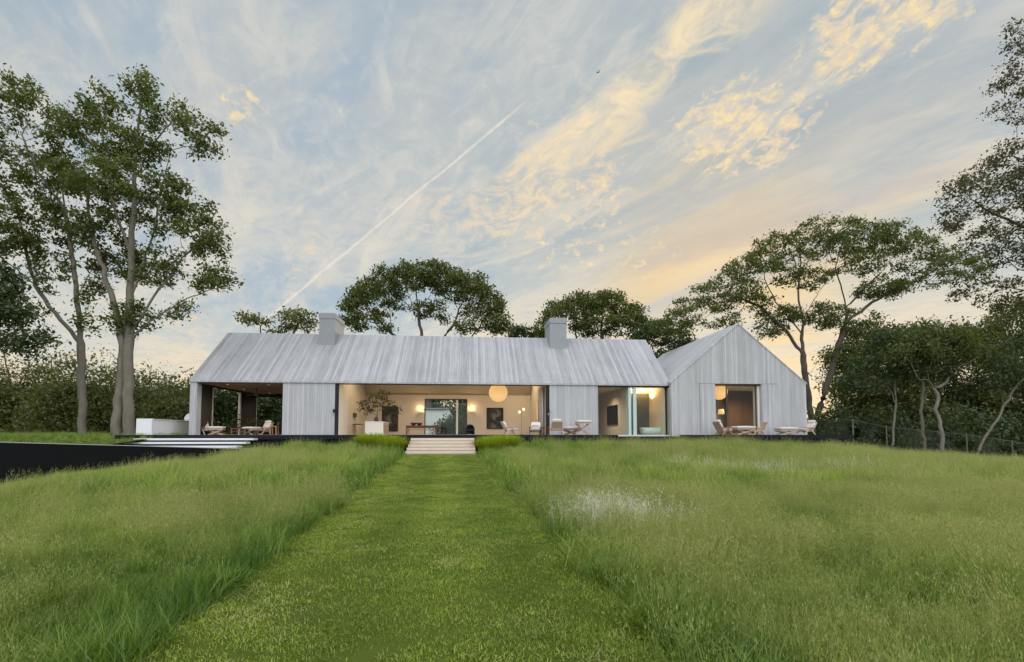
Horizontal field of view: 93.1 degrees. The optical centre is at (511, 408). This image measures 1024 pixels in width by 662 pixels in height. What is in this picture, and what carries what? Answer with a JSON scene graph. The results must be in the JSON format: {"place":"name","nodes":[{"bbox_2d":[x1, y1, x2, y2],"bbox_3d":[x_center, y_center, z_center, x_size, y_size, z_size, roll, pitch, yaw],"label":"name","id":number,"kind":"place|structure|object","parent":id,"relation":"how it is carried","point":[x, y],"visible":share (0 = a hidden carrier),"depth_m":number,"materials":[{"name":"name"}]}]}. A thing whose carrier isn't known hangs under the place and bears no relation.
{"place":"outdoors","nodes":[
{"label":"outdoors","id":0,"kind":"place"},
{"bbox_2d":[0,429,235,444],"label":"lawn","id":1,"kind":"structure","parent":0,"point":[86,442],"depth_m":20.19,"materials":[{"name":"green plant"}]},
{"bbox_2d":[0,325,50,388],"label":"garden tree","id":2,"kind":"object","parent":1,"relation":"on","point":[5,355],"visible":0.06,"depth_m":35.01,"materials":[{"name":"green plant"}]},
{"bbox_2d":[0,199,71,366],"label":"dark maple","id":3,"kind":"object","parent":1,"relation":"on","point":[10,298],"visible":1,"depth_m":20.98,"materials":[{"name":"green plant"}]},
{"bbox_2d":[32,344,75,384],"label":"garden tree","id":4,"kind":"object","parent":1,"relation":"on","point":[51,357],"visible":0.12,"depth_m":34.48,"materials":[{"name":"green plant"}]},
{"bbox_2d":[0,63,117,434],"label":"slender oak","id":5,"kind":"object","parent":1,"relation":"on","point":[27,239],"visible":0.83,"depth_m":23.97,"materials":[{"name":"green plant"}]},
{"bbox_2d":[73,354,110,390],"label":"garden tree","id":6,"kind":"object","parent":1,"relation":"on","point":[92,366],"visible":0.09,"depth_m":34.54,"materials":[{"name":"green plant"}]},
{"bbox_2d":[0,343,226,444],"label":"bamboo thicket","id":7,"kind":"object","parent":1,"relation":"on","point":[44,406],"visible":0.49,"depth_m":30.04,"materials":[{"name":"green plant"}]},
{"bbox_2d":[37,63,244,435],"bbox_3d":[-18.408,-7.697,23.530,10.303,18.762,6.138,0,-3,-5],"label":"tall oak","id":8,"kind":"object","parent":1,"relation":"on","point":[126,323],"visible":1,"depth_m":23.78,"materials":[{"name":"green plant"}]},
{"bbox_2d":[136,359,189,392],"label":"garden tree","id":9,"kind":"object","parent":1,"relation":"on","point":[150,372],"visible":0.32,"depth_m":36.17,"materials":[{"name":"green plant"}]},
{"bbox_2d":[147,374,189,407],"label":"garden tree","id":10,"kind":"object","parent":1,"relation":"on","point":[177,384],"visible":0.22,"depth_m":34.03,"materials":[{"name":"green plant"}]},
{"bbox_2d":[230,304,318,402],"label":"thin ash","id":11,"kind":"object","parent":1,"relation":"on","point":[287,314],"visible":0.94,"depth_m":40.69,"materials":[{"name":"green plant"}]},
{"bbox_2d":[365,421,388,434],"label":"kitchen island","id":12,"kind":"structure","parent":0,"point":[377,427],"depth_m":26.93,"materials":[{"name":"white paint"}]},
{"bbox_2d":[354,390,401,420],"bbox_3d":[-7.593,-0.171,27.811,2.789,1.901,1.092,0,-3,-5],"label":"branch vase","id":13,"kind":"object","parent":12,"relation":"on","point":[378,405],"visible":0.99,"depth_m":27.71,"materials":[{"name":"brown plant"}]},
{"bbox_2d":[369,434,408,450],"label":"ornamental grass","id":14,"kind":"object","parent":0,"point":[394,441],"depth_m":21.11,"materials":[{"name":"green plant"}]},
{"bbox_2d":[91,453,718,661],"bbox_3d":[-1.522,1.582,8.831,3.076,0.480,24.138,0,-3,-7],"label":"mown path","id":15,"kind":"structure","parent":0,"point":[365,653],"depth_m":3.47,"materials":[{"name":"green plant"}]},
{"bbox_2d":[472,433,510,450],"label":"ornamental grass","id":16,"kind":"object","parent":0,"point":[490,442],"depth_m":21.33,"materials":[{"name":"green plant"}]},
{"bbox_2d":[189,313,806,435],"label":"house","id":17,"kind":"structure","parent":0,"point":[313,380],"depth_m":27.17,"materials":[{"name":"wood"}]},
{"bbox_2d":[201,423,216,434],"bbox_3d":[-16.194,1.016,25.701,0.851,0.806,0.697,-1,-3,25],"label":"lounge chair","id":18,"kind":"object","parent":17,"relation":"on","point":[205,429],"visible":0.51,"depth_m":25.62,"materials":[{"name":"white fabric"}]},
{"bbox_2d":[207,426,225,434],"bbox_3d":[-15.591,1.188,25.617,0.714,0.471,0.623,1,-3,-17],"label":"ottoman","id":19,"kind":"object","parent":17,"relation":"on","point":[219,428],"visible":0.9,"depth_m":25.38,"materials":[{"name":"white fabric"}]},
{"bbox_2d":[230,428,250,434],"bbox_3d":[-14.262,1.228,25.525,0.750,0.340,0.692,0,-3,-5],"label":"table","id":20,"kind":"object","parent":17,"relation":"on","point":[237,431],"visible":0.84,"depth_m":25.23,"materials":[{"name":"brown wood"}]},
{"bbox_2d":[220,409,264,434],"bbox_3d":[-15.008,0.857,27.333,2.152,1.640,1.969,-1,-3,18],"label":"plant","id":21,"kind":"object","parent":17,"relation":"on","point":[241,424],"visible":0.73,"depth_m":27.11,"materials":[{"name":"green plant"}]},
{"bbox_2d":[242,427,261,434],"bbox_3d":[-13.873,1.211,25.866,0.714,0.452,0.623,-1,-3,25],"label":"ottoman","id":22,"kind":"object","parent":17,"relation":"on","point":[254,428],"visible":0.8,"depth_m":25.67,"materials":[{"name":"white fabric"}]},
{"bbox_2d":[248,388,272,395],"bbox_3d":[-14.624,-0.931,27.791,1.522,0.450,1.446,0,-3,-5],"label":"ceiling fan","id":23,"kind":"object","parent":17,"relation":"hanging from","point":[256,394],"visible":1,"depth_m":27.89,"materials":[{"name":"brown metal"}]},
{"bbox_2d":[253,420,273,434],"bbox_3d":[-13.594,1.060,26.554,0.697,0.806,0.851,-1,-3,25],"label":"lounge chair","id":24,"kind":"object","parent":17,"relation":"on","point":[266,427],"visible":0.84,"depth_m":26.66,"materials":[{"name":"white fabric"}]},
{"bbox_2d":[269,426,279,434],"bbox_3d":[-12.906,1.201,26.349,0.400,0.480,0.392,0,-3,-5],"label":"table","id":25,"kind":"object","parent":17,"relation":"on","point":[276,433],"visible":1,"depth_m":26.18,"materials":[{"name":"brown wood"}]},
{"bbox_2d":[382,406,397,431],"bbox_3d":[-8.217,0.712,32.671,1.083,1.708,0.040,0,-3,-5],"label":"framed picture","id":26,"kind":"object","parent":17,"relation":"attached to","point":[391,418],"visible":0.81,"depth_m":32.66,"materials":[{"name":"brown wood"}]},
{"bbox_2d":[406,429,435,434],"bbox_3d":[-5.284,1.396,28.313,1.700,0.324,0.347,0,-3,-5],"label":"dining bench","id":27,"kind":"object","parent":17,"relation":"on","point":[421,429],"visible":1,"depth_m":28.18,"materials":[{"name":"brown wood"}]},
{"bbox_2d":[406,425,440,434],"bbox_3d":[-5.322,1.316,29.219,2.050,0.550,0.842,0,-3,-5],"label":"table","id":28,"kind":"object","parent":17,"relation":"on","point":[423,426],"visible":1,"depth_m":28.84,"materials":[{"name":"brown wood"}]},
{"bbox_2d":[424,399,466,433],"bbox_3d":[-4.504,0.570,33.074,2.894,2.424,0.150,0,-3,-5],"label":"garden door","id":29,"kind":"structure","parent":17,"relation":"in","point":[425,399],"depth_m":33.06,"materials":[{"name":"brown metal"}]},
{"bbox_2d":[463,424,474,433],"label":"tub chair","id":30,"kind":"object","parent":17,"relation":"on","point":[468,428],"visible":1,"depth_m":28.14,"materials":[{"name":"black leather"}]},
{"bbox_2d":[487,408,502,428],"bbox_3d":[-1.165,0.689,33.290,1.144,1.445,0.040,0,-3,-5],"label":"framed picture","id":31,"kind":"object","parent":17,"relation":"attached to","point":[494,417],"visible":1,"depth_m":33.28,"materials":[{"name":"black paper"}]},
{"bbox_2d":[489,384,506,401],"bbox_3d":[-0.802,-1.588,28.360,1.088,2.439,1.088,0,-3,-5],"label":"paper lantern","id":32,"kind":"object","parent":17,"relation":"hanging from","point":[497,393],"visible":0.8,"depth_m":27.93,"materials":[{"name":"beige"}]},
{"bbox_2d":[538,387,543,433],"bbox_3d":[1.659,0.172,27.930,0.108,2.660,1.500,0,-3,-5],"label":"curtain","id":33,"kind":"object","parent":17,"relation":"hanging from","point":[541,405],"visible":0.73,"depth_m":27.57,"materials":[{"name":"beige fabric"}]},
{"bbox_2d":[598,392,598,434],"bbox_3d":[4.724,0.150,26.642,0.048,2.610,0.100,0,-3,-5],"label":"window","id":34,"kind":"structure","parent":17,"relation":"in","point":[598,392],"depth_m":26.59,"materials":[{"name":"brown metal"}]},
{"bbox_2d":[607,405,617,424],"bbox_3d":[6.113,0.423,29.664,0.049,1.180,2.100,0,-3,-5],"label":"television","id":35,"kind":"object","parent":17,"relation":"attached to","point":[612,416],"visible":1,"depth_m":29.47,"materials":[{"name":"black metal"}]},
{"bbox_2d":[639,428,659,434],"bbox_3d":[8.079,1.195,28.087,1.360,0.674,0.800,0,-3,-5],"label":"bathtub","id":36,"kind":"object","parent":17,"relation":"on","point":[649,431],"visible":0.8,"depth_m":27.73,"materials":[{"name":"white ceramic"}]},
{"bbox_2d":[715,386,727,399],"bbox_3d":[12.141,-0.975,28.456,0.960,0.960,0.960,0,-3,-5],"label":"paper lantern","id":37,"kind":"object","parent":17,"relation":"hanging from","point":[720,392],"visible":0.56,"depth_m":28.07,"materials":[{"name":"beige"}]},
{"bbox_2d":[718,409,724,434],"bbox_3d":[12.698,0.826,29.416,0.380,1.550,0.380,0,-3,-5],"label":"floor lamp","id":38,"kind":"object","parent":17,"relation":"on","point":[720,411],"visible":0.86,"depth_m":29.33,"materials":[{"name":"metal"}]},
{"bbox_2d":[725,385,756,434],"bbox_3d":[12.842,0.100,27.149,1.762,2.761,0.070,0,-3,-5],"label":"sliding door","id":39,"kind":"structure","parent":17,"relation":"in","point":[725,385],"depth_m":27.15,"materials":[{"name":"brown metal"}]},
{"bbox_2d":[0,447,1023,661],"bbox_3d":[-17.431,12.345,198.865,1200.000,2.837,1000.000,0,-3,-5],"label":"ground","id":40,"kind":"structure","parent":0,"point":[179,638],"depth_m":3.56,"materials":[{"name":"green plant"}]},
{"bbox_2d":[0,442,247,484],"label":"retaining wall","id":41,"kind":"structure","parent":40,"relation":"on","point":[27,456],"depth_m":18.54,"materials":[{"name":"metal"}]},
{"bbox_2d":[123,438,257,447],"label":"stone steps","id":42,"kind":"structure","parent":40,"relation":"on","point":[211,442],"depth_m":21.16,"materials":[{"name":"grey stone"}]},
{"bbox_2d":[136,367,282,434],"bbox_3d":[-22.158,0.053,39.242,22.250,7.925,8.538,0,-3,-5],"label":"hedge","id":43,"kind":"object","parent":40,"relation":"on","point":[225,402],"visible":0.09,"depth_m":38.35,"materials":[{"name":"green plant"}]},
{"bbox_2d":[351,432,387,448],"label":"ornamental grass","id":44,"kind":"object","parent":40,"relation":"on","point":[363,439],"depth_m":21.15,"materials":[{"name":"green plant"}]},
{"bbox_2d":[334,257,515,407],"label":"domed oak","id":45,"kind":"object","parent":40,"relation":"on","point":[361,295],"visible":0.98,"depth_m":45.15,"materials":[{"name":"green plant"}]},
{"bbox_2d":[425,408,452,434],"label":"garden pavilion","id":46,"kind":"structure","parent":40,"relation":"on","point":[433,415],"depth_m":43.57,"materials":[{"name":"white paint"}]},
{"bbox_2d":[405,438,474,454],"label":"garden steps","id":47,"kind":"structure","parent":40,"relation":"on","point":[436,446],"depth_m":21.54,"materials":[{"name":"white concrete"}]},
{"bbox_2d":[428,414,463,434],"bbox_3d":[-5.125,1.679,38.686,3.501,2.441,2.933,0,-3,-5],"label":"garden shrub","id":48,"kind":"object","parent":40,"relation":"on","point":[448,428],"visible":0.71,"depth_m":38.26,"materials":[{"name":"green plant"}]},
{"bbox_2d":[431,400,465,424],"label":"back hedge","id":49,"kind":"object","parent":40,"relation":"on","point":[436,404],"visible":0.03,"depth_m":49.86,"materials":[{"name":"green plant"}]},
{"bbox_2d":[439,408,466,434],"bbox_3d":[-4.579,1.358,39.693,3.262,3.134,3.148,-2,-4,39],"label":"garden shrub","id":50,"kind":"object","parent":40,"relation":"on","point":[460,419],"visible":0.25,"depth_m":39.50,"materials":[{"name":"green plant"}]},
{"bbox_2d":[496,434,522,446],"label":"ornamental grass","id":51,"kind":"object","parent":40,"relation":"on","point":[513,440],"depth_m":21.77,"materials":[{"name":"green plant"}]},
{"bbox_2d":[0,431,1023,498],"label":"meadow grass","id":52,"kind":"structure","parent":40,"relation":"on","point":[558,459],"depth_m":12.78,"materials":[{"name":"green plant"}]},
{"bbox_2d":[504,322,543,337],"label":"oak","id":53,"kind":"object","parent":40,"relation":"on","point":[522,330],"visible":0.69,"depth_m":50.19,"materials":[{"name":"green plant"}]},
{"bbox_2d":[530,287,654,338],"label":"round oak","id":54,"kind":"object","parent":40,"relation":"on","point":[588,303],"visible":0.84,"depth_m":47.43,"materials":[{"name":"green plant"}]},
{"bbox_2d":[626,316,698,358],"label":"bushy oak","id":55,"kind":"object","parent":40,"relation":"on","point":[643,333],"visible":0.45,"depth_m":44.99,"materials":[{"name":"green plant"}]},
{"bbox_2d":[647,211,1000,420],"bbox_3d":[23.448,-5.851,36.102,27.647,17.146,5.102,0,-3,-5],"label":"spreading oak","id":56,"kind":"object","parent":40,"relation":"on","point":[884,237],"visible":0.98,"depth_m":35.71,"materials":[{"name":"green plant"}]},
{"bbox_2d":[807,407,854,434],"bbox_3d":[21.608,1.914,33.583,4.469,4.354,3.920,0,-3,-5],"label":"shrub","id":57,"kind":"object","parent":40,"relation":"on","point":[816,429],"visible":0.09,"depth_m":33.15,"materials":[{"name":"green plant"}]},
{"bbox_2d":[808,345,868,420],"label":"woodland tree","id":58,"kind":"object","parent":40,"relation":"on","point":[848,398],"visible":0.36,"depth_m":40.30,"materials":[{"name":"green plant"}]},
{"bbox_2d":[819,371,874,419],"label":"woodland tree","id":59,"kind":"object","parent":40,"relation":"on","point":[829,396],"visible":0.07,"depth_m":42.15,"materials":[{"name":"green plant"}]},
{"bbox_2d":[834,319,930,425],"bbox_3d":[30.017,-1.848,39.103,8.518,10.678,5.805,0,-3,-5],"label":"woodland tree","id":60,"kind":"object","parent":40,"relation":"on","point":[883,401],"visible":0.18,"depth_m":38.32,"materials":[{"name":"green plant"}]},
{"bbox_2d":[857,321,908,407],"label":"woodland tree","id":61,"kind":"object","parent":40,"relation":"on","point":[880,373],"visible":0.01,"depth_m":43.08,"materials":[{"name":"green plant"}]},
{"bbox_2d":[825,322,943,444],"bbox_3d":[22.993,-1.628,29.677,7.319,7.783,4.310,0,-3,-5],"label":"crooked tree","id":62,"kind":"object","parent":40,"relation":"on","point":[882,337],"visible":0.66,"depth_m":29.44,"materials":[{"name":"green plant"}]},
{"bbox_2d":[807,376,1023,457],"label":"woodland","id":63,"kind":"object","parent":40,"relation":"on","point":[1003,430],"visible":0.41,"depth_m":32.53,"materials":[{"name":"green plant"}]},
{"bbox_2d":[814,419,1023,458],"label":"wire fence","id":64,"kind":"object","parent":40,"relation":"on","point":[939,446],"visible":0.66,"depth_m":25.82,"materials":[{"name":"grey metal"}]},
{"bbox_2d":[860,316,983,425],"bbox_3d":[32.211,-1.936,39.086,8.727,11.297,6.772,0,-3,-5],"label":"woodland tree","id":65,"kind":"object","parent":40,"relation":"on","point":[916,385],"visible":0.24,"depth_m":38.27,"materials":[{"name":"green plant"}]},
{"bbox_2d":[874,325,979,449],"bbox_3d":[24.800,-1.218,28.937,5.289,7.360,4.506,0,-3,-5],"label":"crooked tree","id":66,"kind":"object","parent":40,"relation":"on","point":[936,373],"visible":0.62,"depth_m":28.42,"materials":[{"name":"green plant"}]},
{"bbox_2d":[876,314,1013,450],"bbox_3d":[24.837,-1.505,27.877,7.128,7.886,4.564,0,-3,-5],"label":"crooked tree","id":67,"kind":"object","parent":40,"relation":"on","point":[964,331],"visible":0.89,"depth_m":27.59,"materials":[{"name":"green plant"}]},
{"bbox_2d":[910,321,985,420],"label":"woodland tree","id":68,"kind":"object","parent":40,"relation":"on","point":[955,376],"depth_m":43.17,"materials":[{"name":"green plant"}]},
{"bbox_2d":[925,319,1015,417],"bbox_3d":[37.697,-1.725,41.004,8.787,11.636,7.049,0,-3,-5],"label":"woodland tree","id":69,"kind":"object","parent":40,"relation":"on","point":[959,392],"visible":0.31,"depth_m":39.73,"materials":[{"name":"green plant"}]},
{"bbox_2d":[926,17,1023,319],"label":"hanging oak","id":70,"kind":"object","parent":40,"relation":"on","point":[1018,172],"visible":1,"depth_m":21.57,"materials":[{"name":"green plant"}]},
{"bbox_2d":[956,319,1023,405],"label":"woodland tree","id":71,"kind":"object","parent":40,"relation":"on","point":[981,376],"visible":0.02,"depth_m":43.48,"materials":[{"name":"green plant"}]},
{"bbox_2d":[972,323,1023,452],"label":"crooked tree","id":72,"kind":"object","parent":40,"relation":"on","point":[1001,366],"visible":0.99,"depth_m":26.03,"materials":[{"name":"green plant"}]},
{"bbox_2d":[995,317,1023,422],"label":"woodland tree","id":73,"kind":"object","parent":40,"relation":"on","point":[1022,383],"visible":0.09,"depth_m":38.84,"materials":[{"name":"green plant"}]},
{"bbox_2d":[0,0,1023,419],"label":"sky","id":74,"kind":"structure","parent":0,"point":[488,136],"materials":[{"name":"blue"}]},
{"bbox_2d":[960,291,1023,425],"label":"woodland tree","id":75,"kind":"object","parent":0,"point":[1008,321],"visible":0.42,"depth_m":38.19,"materials":[{"name":"green plant"}]},
{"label":"deck","id":76,"kind":"structure","parent":0,"visible":0},
{"bbox_2d":[136,419,188,434],"bbox_3d":[-17.762,1.008,25.531,0.721,0.779,4.800,0,-3,-5],"label":"outdoor counter","id":77,"kind":"object","parent":76,"relation":"on","point":[151,426],"visible":0.69,"depth_m":23.87,"materials":[{"name":"white paint"}]},
{"bbox_2d":[115,435,853,451],"bbox_3d":[-0.493,2.273,26.963,35.038,1.602,8.030,0,-3,-5],"label":"deck edge","id":78,"kind":"object","parent":76,"relation":"attached to","point":[279,439],"visible":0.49,"depth_m":22.87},
{"bbox_2d":[500,421,518,434],"bbox_3d":[-0.145,1.002,24.352,0.851,0.691,0.698,1,-3,-13],"label":"lounge chair","id":79,"kind":"object","parent":76,"relation":"on","point":[505,426],"visible":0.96,"depth_m":24.11,"materials":[{"name":"white fabric"}]},
{"bbox_2d":[529,422,541,434],"bbox_3d":[1.244,1.060,25.449,0.698,0.691,0.851,0,-3,3],"label":"lounge chair","id":80,"kind":"object","parent":76,"relation":"on","point":[535,427],"visible":0.9,"depth_m":25.58,"materials":[{"name":"white fabric"}]},
{"bbox_2d":[540,428,548,434],"bbox_3d":[1.702,1.196,25.116,0.500,0.360,0.442,1,-3,-10],"label":"table","id":81,"kind":"object","parent":76,"relation":"on","point":[541,432],"visible":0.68,"depth_m":24.90,"materials":[{"name":"brown wood"}]},
{"bbox_2d":[549,419,563,434],"bbox_3d":[2.229,0.948,24.406,0.698,0.806,0.851,0,-3,-1],"label":"lounge chair","id":82,"kind":"object","parent":76,"relation":"on","point":[556,425],"visible":0.96,"depth_m":24.14,"materials":[{"name":"beige fabric"}]},
{"bbox_2d":[563,427,580,434],"bbox_3d":[3.111,1.179,25.246,0.816,0.452,0.623,1,-3,-13],"label":"ottoman","id":83,"kind":"object","parent":76,"relation":"on","point":[567,429],"visible":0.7,"depth_m":25.00,"materials":[{"name":"white fabric"}]},
{"bbox_2d":[575,420,591,434],"bbox_3d":[3.603,0.982,24.596,0.734,0.767,0.522,0,-3,-9],"label":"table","id":84,"kind":"object","parent":76,"relation":"on","point":[579,422],"visible":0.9,"depth_m":24.41,"materials":[{"name":"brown wood"}]},
{"bbox_2d":[712,420,733,434],"bbox_3d":[11.132,1.012,25.641,0.851,0.806,0.698,1,-3,-13],"label":"lounge chair","id":85,"kind":"object","parent":76,"relation":"on","point":[717,424],"visible":0.98,"depth_m":25.46,"materials":[{"name":"white fabric"}]},
{"bbox_2d":[731,426,755,434],"bbox_3d":[12.215,1.180,25.641,1.020,0.492,0.623,0,-3,-7],"label":"cushioned bench","id":86,"kind":"object","parent":76,"relation":"on","point":[741,428],"visible":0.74,"depth_m":25.41,"materials":[{"name":"white fabric"}]},
{"bbox_2d":[748,422,768,434],"bbox_3d":[13.161,1.089,25.918,0.851,0.683,0.698,0,-3,1],"label":"lounge chair","id":87,"kind":"object","parent":76,"relation":"on","point":[763,426],"visible":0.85,"depth_m":25.66,"materials":[{"name":"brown wood"}]},
{"bbox_2d":[774,427,798,434],"bbox_3d":[14.492,1.210,25.638,0.969,0.433,0.623,0,-3,-2],"label":"cushioned bench","id":88,"kind":"object","parent":76,"relation":"on","point":[785,430],"visible":0.91,"depth_m":25.40,"materials":[{"name":"white fabric"}]},
{"bbox_2d":[796,420,816,434],"bbox_3d":[15.767,1.029,25.962,0.851,0.806,0.698,1,-3,-11],"label":"lounge chair","id":89,"kind":"object","parent":76,"relation":"on","point":[810,426],"visible":0.97,"depth_m":25.83,"materials":[{"name":"white fabric"}]}
]}

